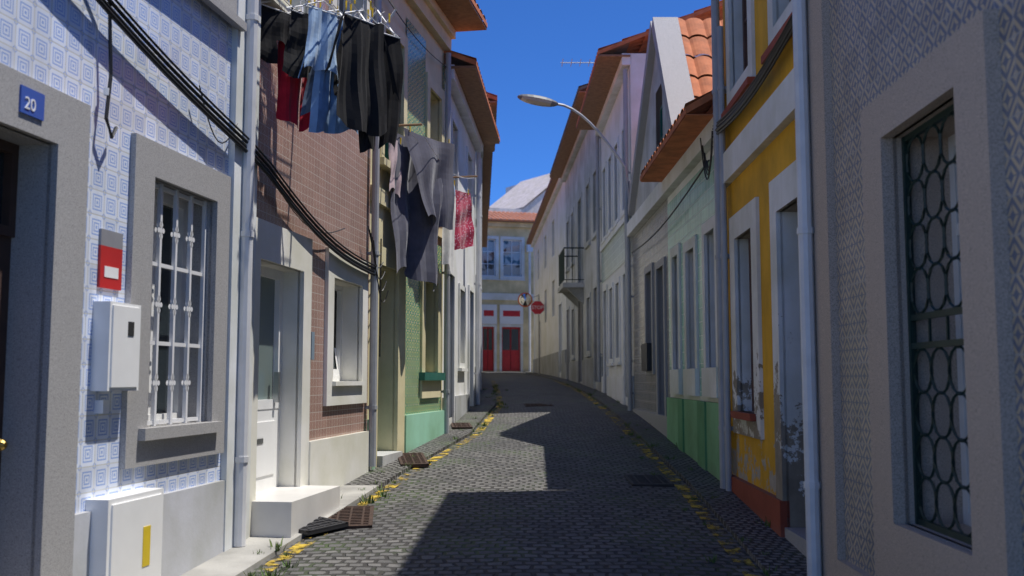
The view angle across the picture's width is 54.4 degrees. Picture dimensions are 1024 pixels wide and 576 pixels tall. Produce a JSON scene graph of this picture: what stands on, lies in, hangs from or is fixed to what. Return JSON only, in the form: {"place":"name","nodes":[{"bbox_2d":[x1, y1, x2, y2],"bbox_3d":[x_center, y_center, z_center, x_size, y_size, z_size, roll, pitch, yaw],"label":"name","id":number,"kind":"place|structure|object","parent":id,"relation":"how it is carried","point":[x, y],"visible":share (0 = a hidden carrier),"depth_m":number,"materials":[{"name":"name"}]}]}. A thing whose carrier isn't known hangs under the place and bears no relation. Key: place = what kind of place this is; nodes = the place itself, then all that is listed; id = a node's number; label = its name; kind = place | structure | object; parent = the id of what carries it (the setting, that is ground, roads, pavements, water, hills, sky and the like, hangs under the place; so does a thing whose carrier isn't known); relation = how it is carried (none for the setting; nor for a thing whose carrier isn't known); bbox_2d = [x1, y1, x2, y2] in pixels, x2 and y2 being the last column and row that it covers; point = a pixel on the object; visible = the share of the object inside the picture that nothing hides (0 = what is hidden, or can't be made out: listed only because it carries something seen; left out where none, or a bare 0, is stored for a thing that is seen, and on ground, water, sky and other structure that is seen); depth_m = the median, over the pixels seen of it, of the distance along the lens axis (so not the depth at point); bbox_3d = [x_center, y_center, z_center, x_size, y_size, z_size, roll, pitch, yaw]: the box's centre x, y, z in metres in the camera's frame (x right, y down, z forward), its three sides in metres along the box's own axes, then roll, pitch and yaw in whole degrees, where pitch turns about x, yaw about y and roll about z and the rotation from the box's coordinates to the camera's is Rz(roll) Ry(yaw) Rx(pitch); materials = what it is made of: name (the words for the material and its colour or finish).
{"place":"outdoors","nodes":[
{"label":"outdoors","id":0,"kind":"place"},
{"bbox_2d":[95,0,792,356],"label":"facade cables","id":1,"kind":"structure","parent":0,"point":[731,115],"depth_m":7.11,"materials":[{"name":"black plastic"}]},
{"bbox_2d":[181,371,806,575],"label":"pavement","id":2,"kind":"structure","parent":0,"point":[735,515],"depth_m":8.72,"materials":[{"name":"grey stone"}]},
{"bbox_2d":[299,517,348,535],"bbox_3d":[-1.620,1.811,7.667,0.620,0.081,0.400,-4,-7,38],"label":"black drain grate","id":3,"kind":"object","parent":2,"relation":"on","point":[320,525],"visible":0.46,"depth_m":7.53,"materials":[{"name":"black metal"}]},
{"bbox_2d":[398,452,428,466],"bbox_3d":[-1.100,1.892,10.974,0.300,0.094,0.850,1,-5,-10],"label":"rusty drain cover","id":4,"kind":"object","parent":2,"relation":"on","point":[419,461],"visible":0.94,"depth_m":10.84,"materials":[{"name":"brown metal"}]},
{"bbox_2d":[451,423,472,428],"bbox_3d":[-0.720,1.958,14.131,0.280,0.063,0.750,1,-5,-6],"label":"rusty drain cover","id":5,"kind":"object","parent":2,"relation":"on","point":[461,425],"visible":0.98,"depth_m":13.88,"materials":[{"name":"brown metal"}]},
{"bbox_2d":[245,372,765,575],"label":"road cobbles","id":6,"kind":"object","parent":2,"relation":"on","point":[517,487],"visible":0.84,"depth_m":8.14,"materials":[{"name":"grey stone"}]},
{"bbox_2d":[329,505,373,529],"bbox_3d":[-1.300,1.848,8.015,0.360,0.089,0.780,1,-5,-7],"label":"rusty drain cover","id":7,"kind":"object","parent":6,"relation":"on","point":[358,517],"visible":0.72,"depth_m":7.98,"materials":[{"name":"brown metal"}]},
{"bbox_2d":[244,383,777,575],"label":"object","id":8,"kind":"object","parent":6,"relation":"on","point":[369,501],"visible":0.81,"depth_m":8.72,"materials":[{"name":"plant"}]},
{"bbox_2d":[266,381,757,575],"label":"yellow road lines","id":9,"kind":"object","parent":6,"relation":"on","point":[298,545],"visible":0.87,"depth_m":8.99,"materials":[{"name":"paint"}]},
{"bbox_2d":[524,404,553,406],"bbox_3d":[0.470,2.089,17.683,0.500,0.058,0.620,0,-5,-3],"label":"rusty drain cover","id":10,"kind":"object","parent":6,"relation":"on","point":[529,405],"visible":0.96,"depth_m":17.49,"materials":[{"name":"metal"}]},
{"bbox_2d":[624,475,673,486],"bbox_3d":[1.330,1.884,9.719,0.416,0.071,0.562,0,-5,0],"label":"rusty drain cover","id":11,"kind":"object","parent":6,"relation":"on","point":[651,480],"visible":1,"depth_m":9.66,"materials":[{"name":"metal"}]},
{"bbox_2d":[451,0,720,205],"label":"sky","id":12,"kind":"structure","parent":0,"point":[522,49],"materials":[{"name":"blue"}]},
{"bbox_3d":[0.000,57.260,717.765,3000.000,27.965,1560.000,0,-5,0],"label":"ground","id":13,"kind":"structure","parent":0,"visible":0},
{"bbox_2d":[0,0,258,575],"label":"building","id":14,"kind":"structure","parent":13,"relation":"on","point":[126,257],"depth_m":5.58,"materials":[{"name":"tile"}]},
{"bbox_2d":[25,96,35,110],"bbox_3d":[-2.304,-0.880,4.763,0.004,0.060,0.080,-1,-5,8],"label":"number","id":15,"kind":"object","parent":14,"relation":"attached to","point":[28,103],"visible":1,"depth_m":4.76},
{"bbox_2d":[246,0,381,538],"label":"house","id":16,"kind":"structure","parent":13,"relation":"on","point":[311,445],"depth_m":8.48,"materials":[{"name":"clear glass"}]},
{"bbox_2d":[260,0,402,152],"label":"laundry rack clothes","id":17,"kind":"object","parent":16,"relation":"on","point":[347,68],"visible":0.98,"depth_m":7.75,"materials":[{"name":"fabric"}]},
{"bbox_2d":[367,0,486,469],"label":"building","id":18,"kind":"structure","parent":13,"relation":"on","point":[411,413],"depth_m":12.19,"materials":[{"name":"paint"}]},
{"bbox_2d":[389,123,477,290],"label":"laundry line sheets","id":19,"kind":"object","parent":18,"relation":"on","point":[428,200],"visible":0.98,"depth_m":11.45,"materials":[{"name":"grey fabric"}]},
{"bbox_2d":[442,50,499,424],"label":"white house","id":20,"kind":"structure","parent":13,"relation":"on","point":[474,128],"depth_m":16.05,"materials":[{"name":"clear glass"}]},
{"bbox_2d":[482,209,488,246],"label":"building","id":21,"kind":"structure","parent":13,"relation":"on","point":[485,212],"depth_m":41.79,"materials":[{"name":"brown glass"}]},
{"bbox_2d":[475,92,496,392],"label":"white house","id":22,"kind":"structure","parent":13,"relation":"on","point":[492,98],"depth_m":21.59,"materials":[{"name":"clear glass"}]},
{"bbox_2d":[482,152,492,209],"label":"building","id":23,"kind":"structure","parent":13,"relation":"on","point":[486,170],"depth_m":29.10,"materials":[{"name":"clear glass"}]},
{"bbox_2d":[482,211,536,371],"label":"red house end doors","id":24,"kind":"structure","parent":13,"relation":"on","point":[507,281],"depth_m":52.11,"materials":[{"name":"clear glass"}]},
{"bbox_2d":[488,173,550,219],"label":"roof","id":25,"kind":"structure","parent":13,"relation":"on","point":[526,196],"depth_m":69.96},
{"bbox_2d":[518,292,543,373],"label":"stop sign","id":26,"kind":"object","parent":13,"relation":"on","point":[525,299],"visible":0.94,"depth_m":40.09,"materials":[{"name":"red metal"}]},
{"bbox_2d":[526,178,565,378],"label":"white house","id":27,"kind":"structure","parent":13,"relation":"on","point":[546,239],"depth_m":37.02,"materials":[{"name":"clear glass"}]},
{"bbox_2d":[550,83,602,391],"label":"building","id":28,"kind":"structure","parent":13,"relation":"on","point":[576,166],"depth_m":25.32,"materials":[{"name":"paint"}]},
{"bbox_2d":[558,247,583,307],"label":"balcony","id":29,"kind":"structure","parent":28,"relation":"attached to","point":[573,293],"depth_m":25.69,"materials":[{"name":"grey metal"}]},
{"bbox_2d":[561,60,593,66],"bbox_3d":[2.250,-4.632,25.525,2.000,2.855,0.640,0,-5,0],"label":"tv antenna","id":30,"kind":"object","parent":28,"relation":"on","point":[571,62],"visible":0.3,"depth_m":25.62,"materials":[{"name":"silver metal"}]},
{"bbox_2d":[576,0,722,407],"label":"building","id":31,"kind":"structure","parent":13,"relation":"on","point":[610,109],"depth_m":18.51,"materials":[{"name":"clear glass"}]},
{"bbox_2d":[517,94,631,218],"bbox_3d":[1.063,-2.200,16.666,1.997,2.019,0.260,1,-5,-11],"label":"street lamp","id":32,"kind":"object","parent":31,"relation":"on","point":[537,100],"visible":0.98,"depth_m":16.71,"materials":[{"name":"grey metal"}]},
{"bbox_2d":[626,17,722,479],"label":"building","id":33,"kind":"structure","parent":13,"relation":"on","point":[675,364],"depth_m":12.67,"materials":[{"name":"paint"}]},
{"bbox_2d":[711,0,806,556],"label":"yellow house","id":34,"kind":"structure","parent":13,"relation":"on","point":[761,441],"depth_m":8.08,"materials":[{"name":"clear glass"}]},
{"bbox_2d":[792,0,1023,575],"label":"house","id":35,"kind":"structure","parent":13,"relation":"on","point":[909,124],"depth_m":4.96,"materials":[{"name":"stone"}]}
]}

